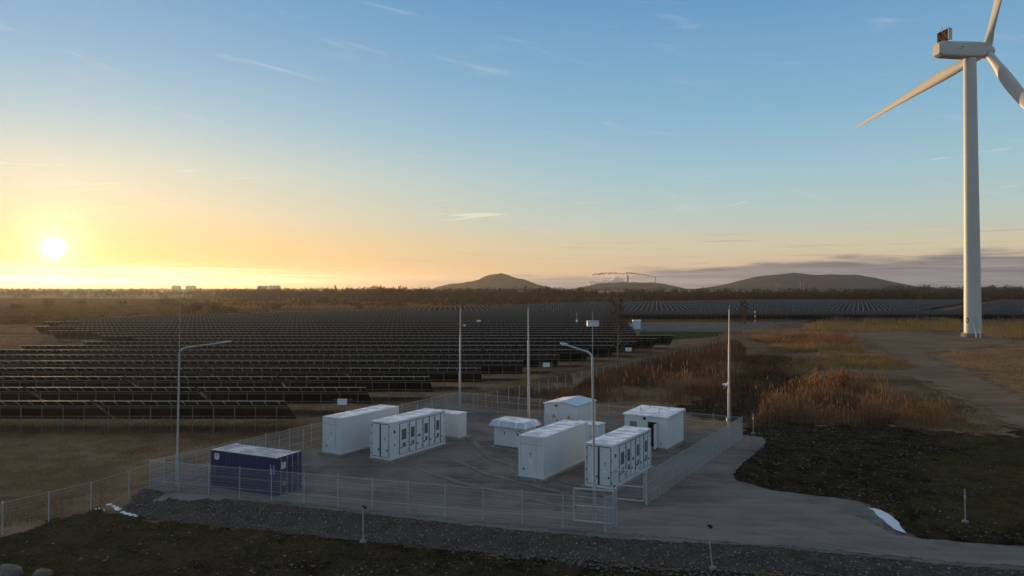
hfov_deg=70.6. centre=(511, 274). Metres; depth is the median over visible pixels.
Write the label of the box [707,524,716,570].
sensor post
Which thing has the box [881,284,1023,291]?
distant forest
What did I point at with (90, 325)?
solar table
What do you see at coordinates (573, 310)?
solar table
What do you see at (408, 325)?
solar table
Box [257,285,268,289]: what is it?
apartment building
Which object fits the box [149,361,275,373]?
solar table
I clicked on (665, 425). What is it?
control building
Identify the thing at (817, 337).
dry weeds
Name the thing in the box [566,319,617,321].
solar table
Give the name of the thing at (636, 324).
transformer hut
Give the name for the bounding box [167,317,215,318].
solar table
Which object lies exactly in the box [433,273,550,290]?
hill
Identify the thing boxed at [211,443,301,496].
shipping container
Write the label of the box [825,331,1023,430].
gravel track
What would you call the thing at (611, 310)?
solar table
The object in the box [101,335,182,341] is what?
solar table
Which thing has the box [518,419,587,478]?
battery container
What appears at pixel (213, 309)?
bare bush
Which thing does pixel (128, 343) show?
solar table
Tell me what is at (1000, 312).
solar table
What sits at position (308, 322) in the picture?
solar table
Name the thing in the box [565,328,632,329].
solar table
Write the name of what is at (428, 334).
solar table
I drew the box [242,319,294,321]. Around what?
solar table
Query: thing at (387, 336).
solar table
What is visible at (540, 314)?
solar table
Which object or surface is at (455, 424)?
switch cabinet
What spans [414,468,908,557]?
wheel track
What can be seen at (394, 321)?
solar table
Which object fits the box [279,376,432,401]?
solar table
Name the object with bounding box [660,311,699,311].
solar table
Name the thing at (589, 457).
door
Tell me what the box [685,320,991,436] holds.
dry weeds
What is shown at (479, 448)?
wheel track
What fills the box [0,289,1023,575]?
ground
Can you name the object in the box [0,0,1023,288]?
sky
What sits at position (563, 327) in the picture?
solar table
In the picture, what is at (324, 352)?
solar table
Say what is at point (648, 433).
door
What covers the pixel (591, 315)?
solar table
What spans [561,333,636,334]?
solar table
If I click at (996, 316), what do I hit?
solar table
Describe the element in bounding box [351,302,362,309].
bare bush
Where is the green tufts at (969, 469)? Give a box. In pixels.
[909,427,1023,530]
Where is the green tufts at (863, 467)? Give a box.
[748,426,1023,539]
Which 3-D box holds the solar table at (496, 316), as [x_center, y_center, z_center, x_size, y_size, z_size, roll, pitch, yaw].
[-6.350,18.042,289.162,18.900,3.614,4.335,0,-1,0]
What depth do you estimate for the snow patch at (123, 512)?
47.38 m
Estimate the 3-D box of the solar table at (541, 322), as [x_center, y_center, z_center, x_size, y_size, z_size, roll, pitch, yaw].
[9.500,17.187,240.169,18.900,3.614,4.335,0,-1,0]
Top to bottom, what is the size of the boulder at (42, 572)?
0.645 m
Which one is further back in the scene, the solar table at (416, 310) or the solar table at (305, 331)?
the solar table at (416, 310)
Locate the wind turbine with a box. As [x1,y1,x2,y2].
[855,0,1023,337]
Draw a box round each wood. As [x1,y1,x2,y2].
[216,285,552,298]
[218,293,593,302]
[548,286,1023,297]
[789,287,913,299]
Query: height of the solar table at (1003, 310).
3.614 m
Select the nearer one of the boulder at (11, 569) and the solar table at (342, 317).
the boulder at (11, 569)
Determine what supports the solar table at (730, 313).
on the ground at (10, 483)
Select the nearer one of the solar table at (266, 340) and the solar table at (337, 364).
the solar table at (337, 364)
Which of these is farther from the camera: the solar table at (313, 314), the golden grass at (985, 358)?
the solar table at (313, 314)
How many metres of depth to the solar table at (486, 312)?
326.22 m
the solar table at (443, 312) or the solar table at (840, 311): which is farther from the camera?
the solar table at (840, 311)
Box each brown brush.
[158,292,1023,305]
[192,289,1009,297]
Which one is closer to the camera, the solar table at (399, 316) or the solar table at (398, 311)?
the solar table at (399, 316)
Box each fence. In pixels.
[0,342,712,533]
[149,459,605,532]
[150,392,457,487]
[458,391,740,436]
[606,493,614,529]
[647,416,742,502]
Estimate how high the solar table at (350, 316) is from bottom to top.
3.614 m
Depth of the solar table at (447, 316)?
287.48 m
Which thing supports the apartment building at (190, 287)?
on the ground at (10, 483)
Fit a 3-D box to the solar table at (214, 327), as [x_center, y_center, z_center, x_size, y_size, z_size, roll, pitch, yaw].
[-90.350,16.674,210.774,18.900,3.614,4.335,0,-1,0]
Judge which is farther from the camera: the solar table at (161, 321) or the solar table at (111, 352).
the solar table at (161, 321)
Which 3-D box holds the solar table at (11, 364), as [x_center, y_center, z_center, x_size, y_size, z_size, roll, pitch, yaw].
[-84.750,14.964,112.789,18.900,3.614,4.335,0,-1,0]
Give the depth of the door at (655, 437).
61.94 m
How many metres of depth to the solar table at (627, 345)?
150.69 m
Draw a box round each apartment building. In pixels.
[171,285,180,290]
[186,285,195,289]
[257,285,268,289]
[269,285,280,288]
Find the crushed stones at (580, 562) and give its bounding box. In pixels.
[243,523,841,575]
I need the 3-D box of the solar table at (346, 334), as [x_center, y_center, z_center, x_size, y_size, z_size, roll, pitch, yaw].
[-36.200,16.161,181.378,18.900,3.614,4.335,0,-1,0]
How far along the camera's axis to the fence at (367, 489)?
45.74 m
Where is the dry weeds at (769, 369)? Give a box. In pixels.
[743,351,805,393]
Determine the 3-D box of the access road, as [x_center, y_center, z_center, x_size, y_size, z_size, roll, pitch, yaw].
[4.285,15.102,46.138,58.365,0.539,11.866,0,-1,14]
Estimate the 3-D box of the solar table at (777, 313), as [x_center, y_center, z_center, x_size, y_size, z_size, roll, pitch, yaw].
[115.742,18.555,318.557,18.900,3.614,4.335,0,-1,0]
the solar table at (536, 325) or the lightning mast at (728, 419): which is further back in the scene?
the solar table at (536, 325)
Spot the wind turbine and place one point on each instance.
(968, 55)
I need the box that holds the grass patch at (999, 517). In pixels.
[892,426,1023,535]
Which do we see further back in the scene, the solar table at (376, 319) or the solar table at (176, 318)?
the solar table at (176, 318)
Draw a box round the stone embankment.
[119,489,1023,575]
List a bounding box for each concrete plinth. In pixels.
[318,447,369,458]
[366,443,448,463]
[445,435,471,441]
[489,445,517,452]
[514,460,584,483]
[580,466,654,493]
[651,439,684,451]
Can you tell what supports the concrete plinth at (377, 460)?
on the gravel yard at (713, 480)
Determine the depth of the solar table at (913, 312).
326.22 m
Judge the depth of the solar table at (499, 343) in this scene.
150.56 m
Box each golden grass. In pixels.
[768,339,864,353]
[775,349,914,376]
[803,314,961,332]
[940,346,1023,393]
[982,317,1023,339]
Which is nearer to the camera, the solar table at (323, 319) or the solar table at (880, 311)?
the solar table at (323, 319)
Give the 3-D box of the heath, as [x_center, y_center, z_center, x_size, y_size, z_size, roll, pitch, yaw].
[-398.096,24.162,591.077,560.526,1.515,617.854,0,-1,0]
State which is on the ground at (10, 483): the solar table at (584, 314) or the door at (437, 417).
the solar table at (584, 314)
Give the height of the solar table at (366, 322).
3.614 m
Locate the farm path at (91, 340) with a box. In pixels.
[48,325,103,341]
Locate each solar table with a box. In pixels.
[0,350,59,354]
[0,355,102,367]
[0,361,28,367]
[0,368,76,375]
[0,376,134,395]
[0,387,42,400]
[0,401,112,432]
[20,345,121,354]
[23,361,152,373]
[26,387,206,404]
[33,326,98,336]
[45,322,102,325]
[47,330,121,342]
[57,350,165,360]
[59,325,121,327]
[66,320,122,322]
[70,368,211,385]
[75,328,144,339]
[80,319,132,321]
[82,323,142,325]
[82,342,174,349]
[93,401,296,433]
[95,333,172,341]
[99,318,149,319]
[99,326,165,329]
[99,355,216,366]
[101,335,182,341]
[104,322,160,324]
[117,317,165,318]
[119,345,219,354]
[121,330,194,334]
[123,320,178,322]
[123,325,184,327]
[126,376,283,397]
[133,316,180,317]
[134,319,186,321]
[135,338,221,344]
[143,323,202,325]
[145,328,213,332]
[149,315,194,316]
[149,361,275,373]
[151,318,201,319]
[162,322,218,324]
[164,350,270,360]
[166,326,231,329]
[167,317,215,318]
[173,333,249,337]
[175,342,266,349]
[179,320,234,322]
[182,316,228,317]
[183,335,264,340]
[186,325,248,327]
[188,319,240,321]
[195,315,241,316]
[195,330,267,334]
[197,387,372,414]
[201,314,244,314]
[203,318,253,319]
[204,323,263,325]
[208,368,346,381]
[214,355,329,367]
[215,328,283,332]
[217,317,265,318]
[219,345,318,354]
[220,322,277,324]
[222,338,309,344]
[227,313,269,314]
[230,316,277,317]
[233,326,298,329]
[235,320,290,322]
[242,315,287,316]
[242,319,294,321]
[246,314,290,315]
[250,325,311,327]
[251,333,326,337]
[252,312,293,313]
[255,318,305,319]
[265,323,324,325]
[265,335,346,341]
[267,317,315,318]
[268,330,341,334]
[268,342,359,349]
[270,350,376,360]
[271,313,313,313]
[274,361,399,373]
[279,316,325,317]
[279,322,335,324]
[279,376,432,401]
[285,328,353,332]
[289,315,334,316]
[291,314,335,315]
[291,320,346,322]
[295,312,336,313]
[296,319,348,321]
[298,311,337,311]
[300,326,364,329]
[307,318,357,319]
[310,338,395,344]
[313,325,375,327]
[315,313,357,314]
[317,317,366,318]
[318,345,416,354]
[319,310,356,310]
[326,323,385,325]
[327,316,374,316]
[328,333,404,337]
[330,355,443,366]
[336,315,381,315]
[337,312,378,313]
[337,314,380,314]
[337,322,393,324]
[338,311,377,311]
[342,330,414,334]
[345,368,481,389]
[347,320,402,322]
[347,335,427,341]
[350,319,402,320]
[355,328,423,332]
[358,310,396,311]
[359,313,401,314]
[359,318,409,321]
[360,342,451,349]
[366,326,431,329]
[367,317,416,318]
[375,316,422,317]
[377,325,438,327]
[377,350,481,360]
[379,311,417,311]
[380,312,421,313]
[382,314,426,315]
[383,315,428,316]
[386,323,446,325]
[395,322,452,324]
[397,310,435,311]
[397,338,482,344]
[400,361,522,380]
[403,313,445,313]
[403,320,458,322]
[404,319,456,319]
[406,333,481,337]
[411,318,461,319]
[416,330,487,334]
[417,345,514,354]
[418,317,466,318]
[419,311,457,311]
[423,312,464,313]
[424,316,470,317]
[425,328,493,332]
[427,314,471,315]
[429,335,509,341]
[430,315,475,316]
[433,326,498,329]
[436,310,474,311]
[441,325,502,327]
[445,355,557,372]
[447,313,489,314]
[447,323,506,325]
[453,342,543,349]
[454,322,510,324]
[458,319,510,321]
[459,311,497,311]
[459,320,514,322]
[463,318,513,319]
[465,312,506,313]
[468,317,516,318]
[472,316,519,317]
[473,314,516,314]
[476,310,513,311]
[476,315,521,316]
[483,333,558,337]
[484,338,569,344]
[484,350,587,366]
[489,330,561,334]
[491,313,533,314]
[495,328,562,332]
[499,311,538,311]
[500,326,564,329]
[504,325,566,327]
[508,312,549,313]
[508,323,567,325]
[511,335,591,341]
[512,319,564,321]
[512,322,568,324]
[515,310,552,310]
[515,318,565,319]
[516,320,570,322]
[517,345,613,361]
[518,314,562,315]
[518,317,566,318]
[521,316,567,317]
[523,315,568,316]
[535,313,577,313]
[539,311,578,311]
[546,342,636,355]
[551,312,592,313]
[554,310,591,311]
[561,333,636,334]
[563,314,606,315]
[563,330,634,332]
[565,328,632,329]
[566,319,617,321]
[566,326,631,327]
[567,318,616,318]
[568,317,614,317]
[568,325,628,325]
[569,316,615,316]
[569,323,628,324]
[570,315,613,315]
[570,322,625,322]
[571,338,656,352]
[572,320,626,321]
[580,311,618,311]
[593,310,630,311]
[593,312,634,312]
[593,335,673,347]
[609,314,652,320]
[621,311,658,311]
[623,313,665,318]
[632,310,670,311]
[636,312,677,313]
[652,314,698,321]
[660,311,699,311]
[667,313,709,318]
[671,310,709,310]
[679,312,720,313]
[697,314,742,320]
[700,311,738,311]
[710,310,748,310]
[711,313,752,319]
[721,312,762,313]
[741,311,779,311]
[744,314,788,321]
[749,310,787,311]
[756,313,797,317]
[764,312,805,313]
[781,311,819,311]
[787,314,834,320]
[789,310,826,311]
[799,313,841,316]
[807,312,848,313]
[821,311,859,311]
[828,310,865,311]
[834,314,879,317]
[843,313,885,315]
[849,312,890,313]
[861,311,900,311]
[867,310,904,310]
[880,314,924,317]
[887,313,929,314]
[892,312,933,313]
[901,311,940,311]
[906,310,944,310]
[925,314,963,318]
[931,313,963,313]
[982,311,1020,311]
[982,312,1018,315]
[982,313,1017,317]
[982,314,1015,319]
[984,310,1022,311]
[1011,314,1023,320]
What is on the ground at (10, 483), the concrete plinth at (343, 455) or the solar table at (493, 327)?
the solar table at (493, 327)
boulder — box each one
[0,564,23,575]
[32,568,52,575]
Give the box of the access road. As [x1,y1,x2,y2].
[153,486,1023,565]
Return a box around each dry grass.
[0,324,77,349]
[0,407,439,526]
[192,517,541,554]
[236,347,706,437]
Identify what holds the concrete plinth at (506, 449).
on the gravel yard at (713, 480)
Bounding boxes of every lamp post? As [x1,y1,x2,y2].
[175,327,230,485]
[560,326,595,524]
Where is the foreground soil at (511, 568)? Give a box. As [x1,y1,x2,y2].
[13,519,803,575]
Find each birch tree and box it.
[596,296,645,367]
[733,300,753,339]
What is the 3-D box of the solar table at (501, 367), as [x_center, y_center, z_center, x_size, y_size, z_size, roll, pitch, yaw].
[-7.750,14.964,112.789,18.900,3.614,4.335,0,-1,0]
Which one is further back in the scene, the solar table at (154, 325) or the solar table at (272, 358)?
the solar table at (154, 325)
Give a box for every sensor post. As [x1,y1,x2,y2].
[359,505,366,542]
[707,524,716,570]
[961,489,968,522]
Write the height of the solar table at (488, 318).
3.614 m
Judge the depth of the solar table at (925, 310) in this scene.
355.68 m
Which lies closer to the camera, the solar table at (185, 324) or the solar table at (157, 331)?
the solar table at (157, 331)
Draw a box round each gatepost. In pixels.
[614,488,616,526]
[645,469,647,504]
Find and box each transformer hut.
[587,320,598,325]
[632,320,640,328]
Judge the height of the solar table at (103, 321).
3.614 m
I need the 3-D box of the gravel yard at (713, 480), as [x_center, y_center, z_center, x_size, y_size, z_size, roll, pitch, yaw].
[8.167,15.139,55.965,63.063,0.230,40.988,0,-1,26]
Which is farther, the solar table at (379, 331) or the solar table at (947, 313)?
the solar table at (947, 313)
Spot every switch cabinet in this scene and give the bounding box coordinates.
[444,409,466,437]
[579,420,605,441]
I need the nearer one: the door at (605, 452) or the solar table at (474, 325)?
the door at (605, 452)
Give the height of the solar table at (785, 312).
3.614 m
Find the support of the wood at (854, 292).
on the ground at (10, 483)
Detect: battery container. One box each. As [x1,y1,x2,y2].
[322,404,398,454]
[370,408,444,459]
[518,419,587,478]
[585,425,650,488]
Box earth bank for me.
[810,316,963,321]
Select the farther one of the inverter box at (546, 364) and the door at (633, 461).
the inverter box at (546, 364)
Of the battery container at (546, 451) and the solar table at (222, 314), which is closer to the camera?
the battery container at (546, 451)
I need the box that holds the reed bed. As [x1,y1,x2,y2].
[211,297,1015,308]
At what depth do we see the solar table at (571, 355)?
131.56 m
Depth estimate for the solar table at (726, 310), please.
355.68 m
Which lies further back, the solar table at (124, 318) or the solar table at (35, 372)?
the solar table at (124, 318)
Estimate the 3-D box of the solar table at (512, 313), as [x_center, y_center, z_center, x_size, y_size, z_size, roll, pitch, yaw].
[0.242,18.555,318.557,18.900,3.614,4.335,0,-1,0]
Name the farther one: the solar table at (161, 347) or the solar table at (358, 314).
the solar table at (358, 314)
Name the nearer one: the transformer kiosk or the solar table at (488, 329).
the transformer kiosk
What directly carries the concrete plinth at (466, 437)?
on the gravel yard at (713, 480)
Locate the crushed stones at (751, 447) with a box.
[730,436,765,471]
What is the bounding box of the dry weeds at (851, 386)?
[740,362,990,436]
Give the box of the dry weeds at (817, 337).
[751,329,851,344]
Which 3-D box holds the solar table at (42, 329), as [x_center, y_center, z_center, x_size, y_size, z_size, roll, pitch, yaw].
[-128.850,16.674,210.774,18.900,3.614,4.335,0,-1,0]
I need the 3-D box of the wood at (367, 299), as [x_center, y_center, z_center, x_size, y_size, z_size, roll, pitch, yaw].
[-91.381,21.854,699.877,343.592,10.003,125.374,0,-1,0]
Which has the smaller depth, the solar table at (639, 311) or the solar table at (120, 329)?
the solar table at (120, 329)
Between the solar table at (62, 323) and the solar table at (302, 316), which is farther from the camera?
the solar table at (302, 316)
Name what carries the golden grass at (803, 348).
on the ground at (10, 483)
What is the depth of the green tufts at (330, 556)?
38.81 m
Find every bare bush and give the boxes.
[10,303,23,310]
[43,298,53,306]
[179,302,204,314]
[206,302,229,313]
[227,306,239,312]
[260,302,281,311]
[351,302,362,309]
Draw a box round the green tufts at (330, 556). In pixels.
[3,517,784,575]
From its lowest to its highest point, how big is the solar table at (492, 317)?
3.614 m
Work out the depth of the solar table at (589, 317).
277.67 m
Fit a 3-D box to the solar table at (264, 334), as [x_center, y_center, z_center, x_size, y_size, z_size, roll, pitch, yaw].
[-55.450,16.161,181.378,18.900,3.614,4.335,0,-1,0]
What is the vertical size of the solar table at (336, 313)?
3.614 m
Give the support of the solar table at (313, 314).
on the ground at (10, 483)
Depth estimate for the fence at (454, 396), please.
61.55 m
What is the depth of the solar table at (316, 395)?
83.06 m
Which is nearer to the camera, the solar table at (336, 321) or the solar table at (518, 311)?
the solar table at (336, 321)
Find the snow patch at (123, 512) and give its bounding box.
[95,503,137,516]
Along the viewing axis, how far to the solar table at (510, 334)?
180.01 m
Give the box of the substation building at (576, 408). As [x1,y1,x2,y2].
[543,396,596,425]
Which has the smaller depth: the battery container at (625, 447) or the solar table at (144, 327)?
the battery container at (625, 447)
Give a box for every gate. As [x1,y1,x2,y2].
[573,487,613,523]
[612,469,644,501]
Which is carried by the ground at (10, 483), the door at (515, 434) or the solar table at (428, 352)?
the solar table at (428, 352)
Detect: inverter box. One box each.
[333,398,352,413]
[539,362,552,374]
[622,348,633,350]
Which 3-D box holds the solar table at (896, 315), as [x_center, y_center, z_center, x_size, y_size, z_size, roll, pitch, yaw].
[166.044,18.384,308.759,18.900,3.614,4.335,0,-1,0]
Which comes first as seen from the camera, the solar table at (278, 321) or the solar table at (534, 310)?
the solar table at (278, 321)
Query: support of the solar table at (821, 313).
on the ground at (10, 483)
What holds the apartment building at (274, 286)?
on the ground at (10, 483)
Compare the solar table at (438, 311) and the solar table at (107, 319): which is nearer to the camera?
the solar table at (107, 319)
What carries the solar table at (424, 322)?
on the ground at (10, 483)
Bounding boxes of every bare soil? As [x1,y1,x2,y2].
[673,359,902,428]
[733,420,1023,546]
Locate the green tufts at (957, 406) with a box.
[830,376,1003,441]
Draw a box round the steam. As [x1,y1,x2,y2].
[585,276,633,284]
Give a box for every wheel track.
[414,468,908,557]
[446,456,961,551]
[472,440,640,510]
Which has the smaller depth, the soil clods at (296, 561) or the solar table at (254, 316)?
the soil clods at (296, 561)
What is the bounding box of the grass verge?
[0,507,351,575]
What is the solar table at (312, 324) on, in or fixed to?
on the ground at (10, 483)
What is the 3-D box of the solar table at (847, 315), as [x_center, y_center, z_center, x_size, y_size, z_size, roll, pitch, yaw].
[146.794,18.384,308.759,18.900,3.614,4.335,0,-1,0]
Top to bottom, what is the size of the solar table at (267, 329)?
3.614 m
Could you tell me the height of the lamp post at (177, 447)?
13.300 m
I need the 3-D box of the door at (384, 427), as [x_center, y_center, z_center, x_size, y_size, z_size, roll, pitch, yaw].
[-10.205,13.324,58.069,0.969,2.643,0.095,-1,-1,31]
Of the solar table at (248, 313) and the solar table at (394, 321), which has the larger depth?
the solar table at (248, 313)
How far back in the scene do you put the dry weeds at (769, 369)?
120.23 m
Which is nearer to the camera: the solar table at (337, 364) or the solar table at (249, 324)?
the solar table at (337, 364)
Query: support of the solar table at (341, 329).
on the ground at (10, 483)
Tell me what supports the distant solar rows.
on the ground at (10, 483)
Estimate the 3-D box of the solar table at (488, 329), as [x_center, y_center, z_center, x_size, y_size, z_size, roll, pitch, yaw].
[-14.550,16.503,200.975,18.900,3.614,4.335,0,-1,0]
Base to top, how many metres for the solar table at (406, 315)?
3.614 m
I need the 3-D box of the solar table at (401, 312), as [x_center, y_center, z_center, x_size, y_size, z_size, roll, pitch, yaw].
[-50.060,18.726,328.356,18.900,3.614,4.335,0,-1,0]
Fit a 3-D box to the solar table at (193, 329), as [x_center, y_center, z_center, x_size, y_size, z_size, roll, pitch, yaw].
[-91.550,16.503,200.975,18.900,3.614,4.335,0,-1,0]
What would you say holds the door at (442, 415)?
in the battery container at (400, 435)
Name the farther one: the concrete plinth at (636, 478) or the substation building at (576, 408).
the substation building at (576, 408)
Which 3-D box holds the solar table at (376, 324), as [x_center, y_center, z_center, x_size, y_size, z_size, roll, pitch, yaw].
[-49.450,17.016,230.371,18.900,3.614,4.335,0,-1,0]
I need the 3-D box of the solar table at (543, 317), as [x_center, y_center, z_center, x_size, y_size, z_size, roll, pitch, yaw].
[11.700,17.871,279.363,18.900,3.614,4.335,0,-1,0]
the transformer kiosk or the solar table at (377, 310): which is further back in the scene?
the solar table at (377, 310)
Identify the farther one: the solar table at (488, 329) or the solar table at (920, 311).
the solar table at (920, 311)
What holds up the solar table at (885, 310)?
on the ground at (10, 483)
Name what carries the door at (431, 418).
in the battery container at (400, 435)
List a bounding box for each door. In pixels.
[277,456,288,494]
[289,453,299,490]
[371,423,379,456]
[381,424,389,457]
[399,421,407,454]
[409,420,415,451]
[416,418,422,449]
[423,416,428,447]
[429,415,434,445]
[435,414,440,443]
[440,413,444,441]
[494,426,512,438]
[513,428,523,439]
[545,411,558,425]
[560,413,572,420]
[580,406,587,419]
[586,445,598,484]
[599,446,611,486]
[619,443,625,481]
[626,441,630,477]
[630,439,635,474]
[635,436,639,472]
[640,435,643,469]
[643,433,647,467]
[647,431,650,464]
[653,423,657,448]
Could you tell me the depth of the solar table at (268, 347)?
140.80 m
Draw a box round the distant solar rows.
[357,300,1023,310]
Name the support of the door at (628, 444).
in the battery container at (625, 447)
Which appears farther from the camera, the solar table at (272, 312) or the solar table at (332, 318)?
the solar table at (272, 312)
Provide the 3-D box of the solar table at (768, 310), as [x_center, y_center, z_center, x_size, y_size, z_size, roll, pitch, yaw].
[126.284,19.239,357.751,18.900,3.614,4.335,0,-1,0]
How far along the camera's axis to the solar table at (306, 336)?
169.90 m
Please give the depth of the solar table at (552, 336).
169.90 m
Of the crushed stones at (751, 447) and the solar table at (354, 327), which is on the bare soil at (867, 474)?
the crushed stones at (751, 447)
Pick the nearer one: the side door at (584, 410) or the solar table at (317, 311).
the side door at (584, 410)
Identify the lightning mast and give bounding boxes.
[459,305,460,409]
[528,308,529,418]
[726,310,729,435]
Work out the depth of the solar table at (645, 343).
160.53 m
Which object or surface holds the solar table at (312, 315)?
on the ground at (10, 483)
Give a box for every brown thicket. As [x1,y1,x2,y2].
[463,371,576,409]
[573,337,747,409]
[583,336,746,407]
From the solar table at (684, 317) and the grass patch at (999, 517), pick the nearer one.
the grass patch at (999, 517)
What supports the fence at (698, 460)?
on the gravel yard at (713, 480)
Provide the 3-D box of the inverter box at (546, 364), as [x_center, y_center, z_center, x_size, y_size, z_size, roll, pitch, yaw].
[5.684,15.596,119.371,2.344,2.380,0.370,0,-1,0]
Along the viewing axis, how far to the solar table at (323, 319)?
257.89 m
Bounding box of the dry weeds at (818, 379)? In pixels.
[784,370,849,400]
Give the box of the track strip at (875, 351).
[818,349,898,356]
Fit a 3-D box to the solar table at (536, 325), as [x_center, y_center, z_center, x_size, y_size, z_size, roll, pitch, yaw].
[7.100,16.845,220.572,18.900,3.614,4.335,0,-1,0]
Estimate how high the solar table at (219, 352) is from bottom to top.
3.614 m
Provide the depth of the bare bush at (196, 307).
363.23 m
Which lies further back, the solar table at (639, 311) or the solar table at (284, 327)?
the solar table at (639, 311)
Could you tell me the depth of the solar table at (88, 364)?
111.49 m
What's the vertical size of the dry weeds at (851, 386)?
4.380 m
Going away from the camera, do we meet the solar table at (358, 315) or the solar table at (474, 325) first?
the solar table at (474, 325)
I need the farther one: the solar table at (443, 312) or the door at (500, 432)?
the solar table at (443, 312)
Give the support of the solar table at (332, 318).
on the ground at (10, 483)
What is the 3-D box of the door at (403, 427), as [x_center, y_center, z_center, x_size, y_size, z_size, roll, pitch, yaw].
[-8.839,13.349,59.226,0.095,2.533,1.083,-1,-1,31]
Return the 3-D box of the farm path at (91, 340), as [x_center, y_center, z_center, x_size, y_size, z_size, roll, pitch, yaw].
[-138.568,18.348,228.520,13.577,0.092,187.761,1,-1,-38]
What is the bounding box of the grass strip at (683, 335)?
[640,331,722,339]
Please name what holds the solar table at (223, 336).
on the ground at (10, 483)
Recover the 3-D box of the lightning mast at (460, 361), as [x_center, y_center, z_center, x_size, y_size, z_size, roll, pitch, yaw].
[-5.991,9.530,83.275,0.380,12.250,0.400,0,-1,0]
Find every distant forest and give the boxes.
[0,286,998,291]
[0,288,257,295]
[0,291,210,297]
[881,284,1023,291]
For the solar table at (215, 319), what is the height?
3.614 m
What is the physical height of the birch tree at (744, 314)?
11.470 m
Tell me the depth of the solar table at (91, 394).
82.59 m
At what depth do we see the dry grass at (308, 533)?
43.59 m
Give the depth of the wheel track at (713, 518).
43.92 m
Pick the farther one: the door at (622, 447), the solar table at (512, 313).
the solar table at (512, 313)
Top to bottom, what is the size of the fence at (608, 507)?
2.440 m
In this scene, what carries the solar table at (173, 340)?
on the ground at (10, 483)
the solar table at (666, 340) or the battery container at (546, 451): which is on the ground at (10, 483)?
the solar table at (666, 340)
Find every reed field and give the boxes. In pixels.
[0,298,351,324]
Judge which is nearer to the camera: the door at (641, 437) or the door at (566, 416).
the door at (641, 437)
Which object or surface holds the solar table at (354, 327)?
on the ground at (10, 483)
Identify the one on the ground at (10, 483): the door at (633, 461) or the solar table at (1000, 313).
the solar table at (1000, 313)
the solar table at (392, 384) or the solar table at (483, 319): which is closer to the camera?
the solar table at (392, 384)
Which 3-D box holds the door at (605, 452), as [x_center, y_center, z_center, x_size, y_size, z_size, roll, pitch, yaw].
[6.415,13.178,49.731,0.969,2.643,0.095,-1,-1,31]
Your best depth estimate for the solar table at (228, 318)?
267.80 m
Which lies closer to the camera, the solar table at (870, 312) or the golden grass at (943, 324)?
the golden grass at (943, 324)
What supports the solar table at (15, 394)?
on the ground at (10, 483)
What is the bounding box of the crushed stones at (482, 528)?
[121,486,1023,575]
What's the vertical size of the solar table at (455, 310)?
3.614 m
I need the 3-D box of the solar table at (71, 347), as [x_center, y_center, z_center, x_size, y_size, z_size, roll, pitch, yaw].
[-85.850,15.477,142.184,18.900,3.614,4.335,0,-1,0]
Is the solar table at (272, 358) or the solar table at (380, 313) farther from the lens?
the solar table at (380, 313)
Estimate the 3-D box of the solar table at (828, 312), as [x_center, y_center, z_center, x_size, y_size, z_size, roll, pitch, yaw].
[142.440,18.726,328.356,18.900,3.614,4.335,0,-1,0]
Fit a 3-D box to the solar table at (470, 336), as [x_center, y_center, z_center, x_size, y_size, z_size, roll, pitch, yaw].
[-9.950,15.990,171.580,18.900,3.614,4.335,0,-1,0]
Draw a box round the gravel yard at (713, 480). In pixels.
[145,408,1023,570]
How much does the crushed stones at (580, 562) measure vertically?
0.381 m
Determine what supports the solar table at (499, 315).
on the ground at (10, 483)
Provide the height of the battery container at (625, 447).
2.989 m
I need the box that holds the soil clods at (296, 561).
[0,514,796,575]
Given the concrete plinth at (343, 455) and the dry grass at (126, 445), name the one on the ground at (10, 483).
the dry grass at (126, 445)
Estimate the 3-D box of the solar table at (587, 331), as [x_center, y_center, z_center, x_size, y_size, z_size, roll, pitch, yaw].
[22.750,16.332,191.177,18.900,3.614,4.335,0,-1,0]
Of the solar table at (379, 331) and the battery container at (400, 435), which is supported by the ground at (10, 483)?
the solar table at (379, 331)
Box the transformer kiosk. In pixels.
[489,416,540,448]
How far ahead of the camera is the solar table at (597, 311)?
346.19 m
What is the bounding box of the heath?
[0,299,268,323]
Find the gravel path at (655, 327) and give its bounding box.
[634,320,805,330]
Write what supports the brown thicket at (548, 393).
on the ground at (10, 483)
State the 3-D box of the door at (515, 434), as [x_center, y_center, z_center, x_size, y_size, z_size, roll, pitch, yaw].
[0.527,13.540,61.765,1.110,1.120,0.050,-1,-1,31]
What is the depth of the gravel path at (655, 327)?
260.32 m
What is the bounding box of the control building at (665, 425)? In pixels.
[623,405,684,448]

